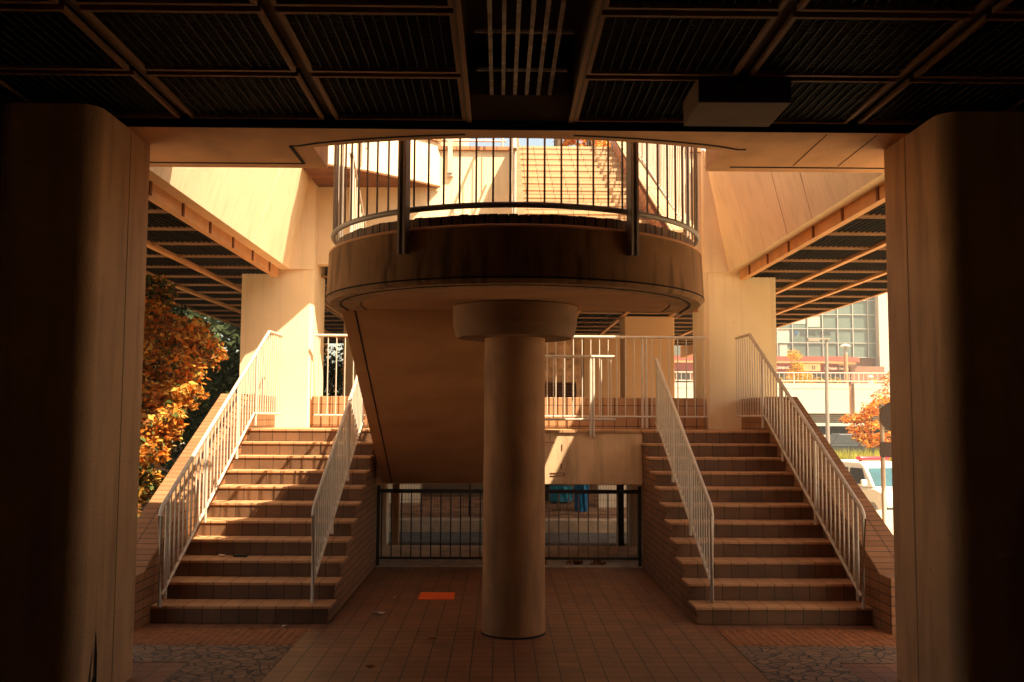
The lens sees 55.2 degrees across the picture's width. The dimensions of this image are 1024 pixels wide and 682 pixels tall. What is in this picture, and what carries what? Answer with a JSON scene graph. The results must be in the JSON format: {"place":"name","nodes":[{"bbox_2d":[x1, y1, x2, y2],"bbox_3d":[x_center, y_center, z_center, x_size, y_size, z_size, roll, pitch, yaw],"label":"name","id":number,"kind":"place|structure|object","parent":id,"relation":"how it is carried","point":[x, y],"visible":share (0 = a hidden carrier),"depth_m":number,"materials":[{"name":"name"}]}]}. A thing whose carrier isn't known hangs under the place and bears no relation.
{"place":"outdoors","nodes":[
{"label":"outdoors","id":0,"kind":"place"},
{"bbox_2d":[133,628,307,644],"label":"tactile paving","id":1,"kind":"structure","parent":0,"point":[204,636],"depth_m":8.52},
{"bbox_2d":[150,429,376,623],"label":"staircase","id":2,"kind":"structure","parent":0,"point":[259,510],"depth_m":10.51,"materials":[{"name":"tile"}]},
{"bbox_2d":[157,330,282,606],"bbox_3d":[-3.262,1.172,11.463,0.042,2.922,4.881,0,-4,-1],"label":"railing","id":3,"kind":"object","parent":2,"relation":"on","point":[167,502],"visible":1,"depth_m":10.71,"materials":[{"name":"metal"}]},
{"bbox_2d":[310,375,364,602],"bbox_3d":[-1.912,1.344,11.015,0.042,2.542,3.341,0,-4,-1],"label":"railing","id":4,"kind":"object","parent":2,"relation":"on","point":[325,500],"visible":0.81,"depth_m":10.52,"materials":[{"name":"metal"}]},
{"bbox_2d":[138,447,625,517],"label":"bank","id":5,"kind":"structure","parent":0,"point":[455,506],"depth_m":18.25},
{"bbox_2d":[423,484,482,496],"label":"wall","id":6,"kind":"structure","parent":5,"relation":"on","point":[453,486],"depth_m":19.42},
{"bbox_2d":[376,484,388,544],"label":"pier","id":7,"kind":"structure","parent":0,"point":[385,524],"depth_m":14.44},
{"bbox_2d":[205,138,702,395],"label":"sky","id":8,"kind":"structure","parent":0,"point":[522,141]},
{"bbox_2d":[387,542,626,545],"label":"verge","id":9,"kind":"structure","parent":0,"point":[546,544],"depth_m":14.75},
{"bbox_2d":[240,185,324,427],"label":"pillar","id":10,"kind":"structure","parent":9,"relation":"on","point":[289,304],"depth_m":14.22,"materials":[{"name":"beige paint"}]},
{"bbox_2d":[0,0,1023,357],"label":"elevated deck","id":11,"kind":"structure","parent":10,"relation":"on","point":[772,192],"depth_m":8.99,"materials":[{"name":"paint"}]},
{"bbox_2d":[65,0,190,113],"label":"steel beam","id":12,"kind":"structure","parent":11,"relation":"attached to","point":[76,7],"depth_m":5.88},
{"bbox_2d":[0,3,129,70],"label":"ceiling panel","id":13,"kind":"structure","parent":12,"relation":"attached to","point":[83,35],"depth_m":5.67,"materials":[{"name":"metal"}]},
{"bbox_2d":[0,69,179,117],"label":"ceiling panel","id":14,"kind":"structure","parent":12,"relation":"attached to","point":[137,84],"depth_m":6.50,"materials":[{"name":"metal"}]},
{"bbox_2d":[70,0,256,5],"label":"ceiling panel","id":15,"kind":"structure","parent":11,"relation":"attached to","point":[194,2],"depth_m":5.07,"materials":[{"name":"metal"}]},
{"bbox_2d":[80,4,295,71],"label":"ceiling panel","id":16,"kind":"structure","parent":11,"relation":"attached to","point":[188,37],"depth_m":5.57,"materials":[{"name":"metal"}]},
{"bbox_2d":[146,71,323,119],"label":"ceiling panel","id":17,"kind":"structure","parent":11,"relation":"attached to","point":[191,83],"depth_m":6.57,"materials":[{"name":"metal"}]},
{"bbox_2d":[147,242,340,339],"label":"steel beam","id":18,"kind":"structure","parent":11,"relation":"attached to","point":[171,256],"depth_m":13.42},
{"bbox_2d":[146,256,186,266],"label":"ceiling panel","id":19,"kind":"structure","parent":18,"relation":"attached to","point":[158,261],"depth_m":13.27,"materials":[{"name":"metal"}]},
{"bbox_2d":[147,212,193,228],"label":"ceiling panel","id":20,"kind":"structure","parent":18,"relation":"attached to","point":[161,220],"depth_m":10.51,"materials":[{"name":"metal"}]},
{"bbox_2d":[146,267,207,276],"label":"ceiling panel","id":21,"kind":"structure","parent":18,"relation":"attached to","point":[177,271],"depth_m":14.13,"materials":[{"name":"metal"}]},
{"bbox_2d":[147,229,218,243],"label":"ceiling panel","id":22,"kind":"structure","parent":18,"relation":"attached to","point":[174,236],"depth_m":11.38,"materials":[{"name":"metal"}]},
{"bbox_2d":[161,277,225,285],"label":"ceiling panel","id":23,"kind":"structure","parent":18,"relation":"attached to","point":[193,280],"depth_m":15.06,"materials":[{"name":"metal"}]},
{"bbox_2d":[152,244,239,256],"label":"ceiling panel","id":24,"kind":"structure","parent":18,"relation":"attached to","point":[197,250],"depth_m":12.28,"materials":[{"name":"metal"}]},
{"bbox_2d":[180,285,240,292],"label":"ceiling panel","id":25,"kind":"structure","parent":18,"relation":"attached to","point":[210,289],"depth_m":15.98,"materials":[{"name":"metal"}]},
{"bbox_2d":[178,257,256,267],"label":"ceiling panel","id":26,"kind":"structure","parent":18,"relation":"attached to","point":[219,262],"depth_m":13.24,"materials":[{"name":"metal"}]},
{"bbox_2d":[200,268,266,276],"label":"ceiling panel","id":27,"kind":"structure","parent":18,"relation":"attached to","point":[227,272],"depth_m":14.06,"materials":[{"name":"metal"}]},
{"bbox_2d":[260,0,334,114],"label":"steel beam","id":28,"kind":"structure","parent":11,"relation":"attached to","point":[274,17],"depth_m":5.88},
{"bbox_2d":[270,0,452,7],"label":"ceiling panel","id":29,"kind":"structure","parent":11,"relation":"attached to","point":[390,3],"depth_m":5.08,"materials":[{"name":"metal"}]},
{"bbox_2d":[276,6,460,73],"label":"ceiling panel","id":30,"kind":"structure","parent":11,"relation":"attached to","point":[393,38],"depth_m":5.58,"materials":[{"name":"metal"}]},
{"bbox_2d":[311,72,465,120],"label":"ceiling panel","id":31,"kind":"structure","parent":11,"relation":"attached to","point":[407,84],"depth_m":6.58,"materials":[{"name":"metal"}]},
{"bbox_2d":[452,0,604,122],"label":"ceiling channel","id":32,"kind":"object","parent":11,"relation":"attached to","point":[516,93],"visible":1,"depth_m":6.71,"materials":[{"name":"metal"}]},
{"bbox_2d":[0,39,455,66],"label":"steel beam","id":33,"kind":"structure","parent":32,"relation":"attached to","point":[129,64],"depth_m":6.10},
{"bbox_2d":[574,75,697,122],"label":"ceiling panel","id":34,"kind":"structure","parent":11,"relation":"attached to","point":[625,86],"depth_m":6.63,"materials":[{"name":"metal"}]},
{"bbox_2d":[586,10,777,75],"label":"ceiling panel","id":35,"kind":"structure","parent":11,"relation":"attached to","point":[698,39],"depth_m":5.61,"materials":[{"name":"metal"}]},
{"bbox_2d":[603,0,788,10],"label":"ceiling panel","id":36,"kind":"structure","parent":11,"relation":"attached to","point":[756,5],"depth_m":5.10,"materials":[{"name":"metal"}]},
{"bbox_2d":[683,74,790,126],"bbox_3d":[1.464,-1.574,6.418,0.585,0.185,0.527,0,-4,-1],"label":"ceiling light","id":37,"kind":"object","parent":11,"relation":"hanging from","point":[742,100],"visible":0.95,"depth_m":6.17,"materials":[{"name":"paint"}]},
{"bbox_2d":[733,0,796,73],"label":"steel beam","id":38,"kind":"structure","parent":11,"relation":"attached to","point":[784,12],"depth_m":5.67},
{"bbox_2d":[674,242,885,339],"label":"steel beam","id":39,"kind":"structure","parent":11,"relation":"attached to","point":[866,252],"depth_m":13.16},
{"bbox_2d":[751,271,817,280],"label":"ceiling panel","id":40,"kind":"structure","parent":39,"relation":"attached to","point":[788,276],"depth_m":14.17,"materials":[{"name":"metal"}]},
{"bbox_2d":[763,261,840,271],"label":"ceiling panel","id":41,"kind":"structure","parent":39,"relation":"attached to","point":[799,266],"depth_m":13.30,"materials":[{"name":"metal"}]},
{"bbox_2d":[776,289,834,296],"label":"ceiling panel","id":42,"kind":"structure","parent":39,"relation":"attached to","point":[803,292],"depth_m":16.10,"materials":[{"name":"metal"}]},
{"bbox_2d":[790,281,857,289],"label":"ceiling panel","id":43,"kind":"structure","parent":39,"relation":"attached to","point":[831,285],"depth_m":15.14,"materials":[{"name":"metal"}]},
{"bbox_2d":[781,248,867,260],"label":"ceiling panel","id":44,"kind":"structure","parent":39,"relation":"attached to","point":[805,254],"depth_m":12.36,"materials":[{"name":"metal"}]},
{"bbox_2d":[804,234,885,248],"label":"ceiling panel","id":45,"kind":"structure","parent":39,"relation":"attached to","point":[848,241],"depth_m":11.46,"materials":[{"name":"metal"}]},
{"bbox_2d":[808,272,881,280],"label":"ceiling panel","id":46,"kind":"structure","parent":39,"relation":"attached to","point":[843,276],"depth_m":14.24,"materials":[{"name":"metal"}]},
{"bbox_2d":[829,217,885,233],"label":"ceiling panel","id":47,"kind":"structure","parent":39,"relation":"attached to","point":[867,225],"depth_m":10.56,"materials":[{"name":"metal"}]},
{"bbox_2d":[828,261,886,271],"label":"ceiling panel","id":48,"kind":"structure","parent":39,"relation":"attached to","point":[866,266],"depth_m":13.36,"materials":[{"name":"metal"}]},
{"bbox_2d":[592,45,1023,72],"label":"steel beam","id":49,"kind":"structure","parent":11,"relation":"attached to","point":[913,71],"depth_m":6.13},
{"bbox_2d":[610,0,1023,8],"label":"steel beam","id":50,"kind":"structure","parent":11,"relation":"attached to","point":[990,7],"depth_m":5.15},
{"bbox_2d":[776,271,886,314],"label":"steel beam","id":51,"kind":"structure","parent":11,"relation":"attached to","point":[841,289],"depth_m":15.62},
{"bbox_2d":[827,290,886,296],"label":"ceiling panel","id":52,"kind":"structure","parent":51,"relation":"attached to","point":[857,293],"depth_m":16.15,"materials":[{"name":"metal"}]},
{"bbox_2d":[772,77,895,123],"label":"ceiling panel","id":53,"kind":"structure","parent":11,"relation":"attached to","point":[843,88],"depth_m":6.59,"materials":[{"name":"metal"}]},
{"bbox_2d":[749,11,970,77],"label":"ceiling panel","id":54,"kind":"structure","parent":11,"relation":"attached to","point":[806,42],"depth_m":5.62,"materials":[{"name":"metal"}]},
{"bbox_2d":[797,0,991,12],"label":"ceiling panel","id":55,"kind":"structure","parent":11,"relation":"attached to","point":[955,6],"depth_m":5.11,"materials":[{"name":"metal"}]},
{"bbox_2d":[846,0,996,119],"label":"steel beam","id":56,"kind":"structure","parent":11,"relation":"attached to","point":[973,17],"depth_m":5.83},
{"bbox_2d":[857,77,1023,124],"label":"ceiling panel","id":57,"kind":"structure","parent":56,"relation":"attached to","point":[955,89],"depth_m":6.59,"materials":[{"name":"metal"}]},
{"bbox_2d":[913,13,1023,78],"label":"ceiling panel","id":58,"kind":"structure","parent":56,"relation":"attached to","point":[1003,42],"depth_m":5.77,"materials":[{"name":"metal"}]},
{"bbox_2d":[992,0,1023,13],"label":"ceiling panel","id":59,"kind":"structure","parent":56,"relation":"attached to","point":[1001,7],"depth_m":5.12,"materials":[{"name":"metal"}]},
{"bbox_2d":[392,484,399,544],"bbox_3d":[-1.716,2.517,14.457,0.100,1.060,0.100,0,-4,-1],"label":"post","id":60,"kind":"object","parent":9,"relation":"on","point":[395,515],"visible":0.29,"depth_m":14.40,"materials":[{"name":"metal"}]},
{"bbox_2d":[616,485,623,545],"bbox_3d":[1.603,2.536,14.498,0.100,1.060,0.100,0,-4,-1],"label":"post","id":61,"kind":"object","parent":9,"relation":"on","point":[620,518],"visible":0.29,"depth_m":14.45,"materials":[{"name":"metal"}]},
{"bbox_2d":[389,532,626,542],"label":"road","id":62,"kind":"structure","parent":0,"point":[465,537],"depth_m":15.77,"materials":[{"name":"asphalt"}]},
{"bbox_2d":[126,567,900,681],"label":"floor","id":63,"kind":"structure","parent":0,"point":[618,624],"depth_m":8.48,"materials":[{"name":"tile"}]},
{"bbox_2d":[0,29,22,192],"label":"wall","id":64,"kind":"structure","parent":63,"relation":"on","point":[7,97],"depth_m":6.72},
{"bbox_2d":[0,103,149,681],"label":"pillar","id":65,"kind":"structure","parent":63,"relation":"on","point":[74,194],"depth_m":6.46,"materials":[{"name":"paint"}]},
{"bbox_2d":[134,394,274,630],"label":"parapet","id":66,"kind":"structure","parent":63,"relation":"on","point":[147,573],"depth_m":10.20,"materials":[{"name":"tile"}]},
{"bbox_2d":[133,645,292,681],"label":"stone paving","id":67,"kind":"structure","parent":63,"relation":"on","point":[231,663],"depth_m":7.73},
{"bbox_2d":[453,301,576,639],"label":"column","id":68,"kind":"structure","parent":63,"relation":"on","point":[514,336],"depth_m":8.64,"materials":[{"name":"paint"}]},
{"bbox_2d":[326,138,704,482],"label":"central staircase","id":69,"kind":"structure","parent":68,"relation":"on","point":[419,366],"depth_m":8.70,"materials":[{"name":"concrete"}]},
{"bbox_2d":[349,150,365,232],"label":"railing","id":70,"kind":"object","parent":69,"relation":"on","point":[355,198],"visible":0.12,"depth_m":9.81,"materials":[{"name":"white paint"}]},
{"bbox_2d":[253,396,755,484],"bbox_3d":[-0.050,1.413,14.439,6.744,1.155,3.590,0,-4,-1],"label":"landing","id":71,"kind":"object","parent":69,"relation":"attached to","point":[610,453],"visible":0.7,"depth_m":12.68,"materials":[{"name":"beige concrete"}]},
{"bbox_2d":[314,334,365,415],"bbox_3d":[-2.041,0.565,14.094,1.600,1.331,0.042,0,-4,-1],"label":"railing","id":72,"kind":"object","parent":71,"relation":"on","point":[328,336],"visible":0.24,"depth_m":14.09,"materials":[{"name":"metal"}]},
{"bbox_2d":[545,355,615,436],"bbox_3d":[0.661,0.707,12.693,1.370,1.056,0.042,0,-4,-1],"label":"railing","id":73,"kind":"object","parent":71,"relation":"on","point":[591,419],"visible":0.73,"depth_m":12.69,"materials":[{"name":"metal"}]},
{"bbox_2d":[545,335,708,427],"bbox_3d":[1.389,0.586,14.136,2.900,1.331,0.042,0,-4,-1],"label":"railing","id":74,"kind":"object","parent":71,"relation":"on","point":[642,416],"visible":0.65,"depth_m":14.14,"materials":[{"name":"metal"}]},
{"bbox_2d":[511,138,516,213],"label":"railing","id":75,"kind":"object","parent":69,"relation":"on","point":[513,167],"visible":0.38,"depth_m":9.70,"materials":[{"name":"white paint"}]},
{"bbox_2d":[331,138,699,256],"bbox_3d":[0.040,-1.311,8.440,3.356,1.432,2.078,0,-4,-1],"label":"railing","id":76,"kind":"object","parent":69,"relation":"on","point":[631,211],"visible":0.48,"depth_m":7.59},
{"bbox_2d":[639,143,684,234],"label":"railing","id":77,"kind":"object","parent":69,"relation":"on","point":[652,160],"visible":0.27,"depth_m":10.56,"materials":[{"name":"white paint"}]},
{"bbox_2d":[734,646,896,681],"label":"stone paving","id":78,"kind":"structure","parent":63,"relation":"on","point":[796,663],"depth_m":7.80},
{"bbox_2d":[741,397,895,634],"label":"parapet","id":79,"kind":"structure","parent":63,"relation":"on","point":[879,572],"depth_m":10.13,"materials":[{"name":"tile"}]},
{"bbox_2d":[884,111,1023,681],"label":"pillar","id":80,"kind":"structure","parent":63,"relation":"on","point":[954,198],"depth_m":6.55,"materials":[{"name":"paint"}]},
{"bbox_2d":[545,382,575,396],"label":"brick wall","id":81,"kind":"structure","parent":0,"point":[568,389],"depth_m":26.00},
{"bbox_2d":[626,485,642,545],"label":"pier","id":82,"kind":"structure","parent":0,"point":[632,519],"depth_m":14.48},
{"bbox_2d":[693,150,776,429],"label":"pillar","id":83,"kind":"structure","parent":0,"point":[731,307],"depth_m":14.30,"materials":[{"name":"beige paint"}]},
{"bbox_2d":[641,431,872,624],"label":"staircase","id":84,"kind":"structure","parent":0,"point":[775,562],"depth_m":10.57,"materials":[{"name":"tile"}]},
{"bbox_2d":[654,358,713,603],"bbox_3d":[1.897,1.367,11.062,0.042,2.542,3.341,0,-4,-1],"label":"railing","id":85,"kind":"object","parent":84,"relation":"on","point":[683,477],"visible":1,"depth_m":10.70,"materials":[{"name":"metal"}]},
{"bbox_2d":[735,333,865,608],"bbox_3d":[3.237,1.210,11.543,0.042,2.922,4.881,0,-4,-1],"label":"railing","id":86,"kind":"object","parent":84,"relation":"on","point":[763,359],"visible":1,"depth_m":10.80,"materials":[{"name":"metal"}]},
{"bbox_2d":[674,293,889,413],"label":"glass building","id":87,"kind":"structure","parent":0,"point":[861,328],"depth_m":100.72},
{"bbox_2d":[674,356,884,388],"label":"shop front","id":88,"kind":"object","parent":87,"relation":"attached to","point":[814,363],"visible":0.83,"depth_m":96.13,"materials":[{"name":"red"}]},
{"bbox_2d":[675,382,890,440],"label":"distant deck","id":89,"kind":"structure","parent":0,"point":[846,398],"depth_m":60.19,"materials":[{"name":"concrete"}]},
{"bbox_2d":[675,372,886,382],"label":"railing","id":90,"kind":"object","parent":89,"relation":"on","point":[858,381],"visible":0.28,"depth_m":60.34,"materials":[{"name":"metal"}]},
{"bbox_2d":[785,349,813,382],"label":"autumn tree","id":91,"kind":"object","parent":89,"relation":"on","point":[797,366],"visible":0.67,"depth_m":62.63,"materials":[{"name":"orange plant"}]},
{"bbox_2d":[718,629,895,645],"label":"tactile paving","id":92,"kind":"structure","parent":0,"point":[810,638],"depth_m":8.58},
{"bbox_2d":[830,433,879,453],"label":"car","id":93,"kind":"object","parent":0,"point":[839,441],"visible":0.21,"depth_m":51.24,"materials":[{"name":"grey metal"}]},
{"bbox_3d":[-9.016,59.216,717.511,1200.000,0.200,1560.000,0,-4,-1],"label":"ground","id":94,"kind":"structure","parent":0,"visible":0},
{"bbox_2d":[139,294,204,504],"bbox_3d":[-7.199,1.434,17.772,3.594,5.992,3.784,4,-6,-40],"label":"evergreen tree","id":95,"kind":"object","parent":94,"relation":"on","point":[169,464],"visible":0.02,"depth_m":18.03,"materials":[{"name":"green plant"}]},
{"bbox_2d":[163,339,239,460],"bbox_3d":[-7.005,2.353,22.012,4.025,4.826,2.862,-3,-6,36],"label":"evergreen tree","id":96,"kind":"object","parent":94,"relation":"on","point":[225,374],"visible":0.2,"depth_m":21.47,"materials":[{"name":"green plant"}]},
{"bbox_2d":[179,313,326,443],"bbox_3d":[-8.794,1.381,33.013,5.485,8.454,6.183,0,-4,-1],"label":"evergreen tree","id":97,"kind":"object","parent":94,"relation":"on","point":[231,332],"visible":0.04,"depth_m":31.58,"materials":[{"name":"green plant"}]},
{"bbox_2d":[323,344,342,395],"bbox_3d":[-5.701,2.604,27.402,3.921,5.178,2.979,-2,-5,29],"label":"evergreen tree","id":98,"kind":"object","parent":94,"relation":"on","point":[331,375],"visible":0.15,"depth_m":26.87,"materials":[{"name":"green plant"}]},
{"bbox_2d":[343,322,357,395],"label":"pillar","id":99,"kind":"structure","parent":94,"relation":"on","point":[349,373],"depth_m":20.98,"materials":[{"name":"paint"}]},
{"bbox_2d":[389,518,625,532],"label":"road far kerb","id":100,"kind":"structure","parent":94,"relation":"on","point":[475,523],"depth_m":16.52,"materials":[{"name":"concrete"}]},
{"bbox_2d":[375,545,642,557],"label":"kerb","id":101,"kind":"structure","parent":94,"relation":"on","point":[455,551],"depth_m":13.74,"materials":[{"name":"concrete"}]},
{"bbox_2d":[375,557,642,567],"bbox_3d":[-0.044,3.515,12.971,12.600,1.154,0.830,0,-4,-1],"label":"gutter","id":102,"kind":"object","parent":94,"relation":"on","point":[461,563],"depth_m":12.90,"materials":[{"name":"concrete"}]},
{"bbox_2d":[376,485,641,565],"bbox_3d":[-0.037,2.405,12.732,3.445,1.030,0.040,0,-4,-1],"label":"fence","id":103,"kind":"object","parent":102,"relation":"on","point":[578,492],"visible":0.73,"depth_m":12.73,"materials":[{"name":"metal"}]},
{"bbox_2d":[545,339,580,397],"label":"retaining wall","id":104,"kind":"structure","parent":94,"relation":"on","point":[568,361],"depth_m":33.67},
{"bbox_2d":[583,338,619,397],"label":"pillar","id":105,"kind":"structure","parent":94,"relation":"on","point":[595,346],"depth_m":25.06,"materials":[{"name":"paint"}]},
{"bbox_2d":[620,316,674,397],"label":"pillar","id":106,"kind":"structure","parent":94,"relation":"on","point":[646,325],"depth_m":20.09,"materials":[{"name":"paint"}]},
{"bbox_2d":[841,456,892,509],"bbox_3d":[11.404,4.606,30.986,2.060,1.900,3.715,1,-5,-15],"label":"car","id":107,"kind":"object","parent":94,"relation":"on","point":[865,472],"visible":0.38,"depth_m":30.15,"materials":[{"name":"white paint"}]},
{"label":"planting strip","id":108,"kind":"structure","parent":94,"relation":"on","visible":0},
{"bbox_2d":[137,274,228,518],"bbox_3d":[-4.679,1.216,12.011,2.019,4.485,3.374,0,-4,-1],"label":"autumn shrub","id":109,"kind":"object","parent":108,"relation":"on","point":[168,344],"visible":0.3,"depth_m":12.23,"materials":[{"name":"orange plant"}]},
{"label":"planting bed","id":110,"kind":"structure","parent":94,"relation":"on","visible":0},
{"bbox_2d":[806,338,829,442],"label":"street lamp","id":111,"kind":"object","parent":110,"relation":"on","point":[827,429],"visible":0.81,"depth_m":45.10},
{"bbox_2d":[839,397,890,454],"bbox_3d":[14.491,3.573,39.594,2.351,2.637,2.489,0,-4,-1],"label":"autumn tree","id":112,"kind":"object","parent":110,"relation":"on","point":[871,439],"visible":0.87,"depth_m":39.18,"materials":[{"name":"orange plant"}]},
{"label":"outer pavement","id":113,"kind":"structure","parent":0,"visible":0},
{"bbox_2d":[877,402,891,524],"bbox_3d":[4.913,1.850,12.547,0.423,2.157,0.079,0,-4,-1],"label":"road sign","id":114,"kind":"object","parent":113,"relation":"on","point":[884,419],"visible":0.53,"depth_m":12.55,"materials":[{"name":"metal"}]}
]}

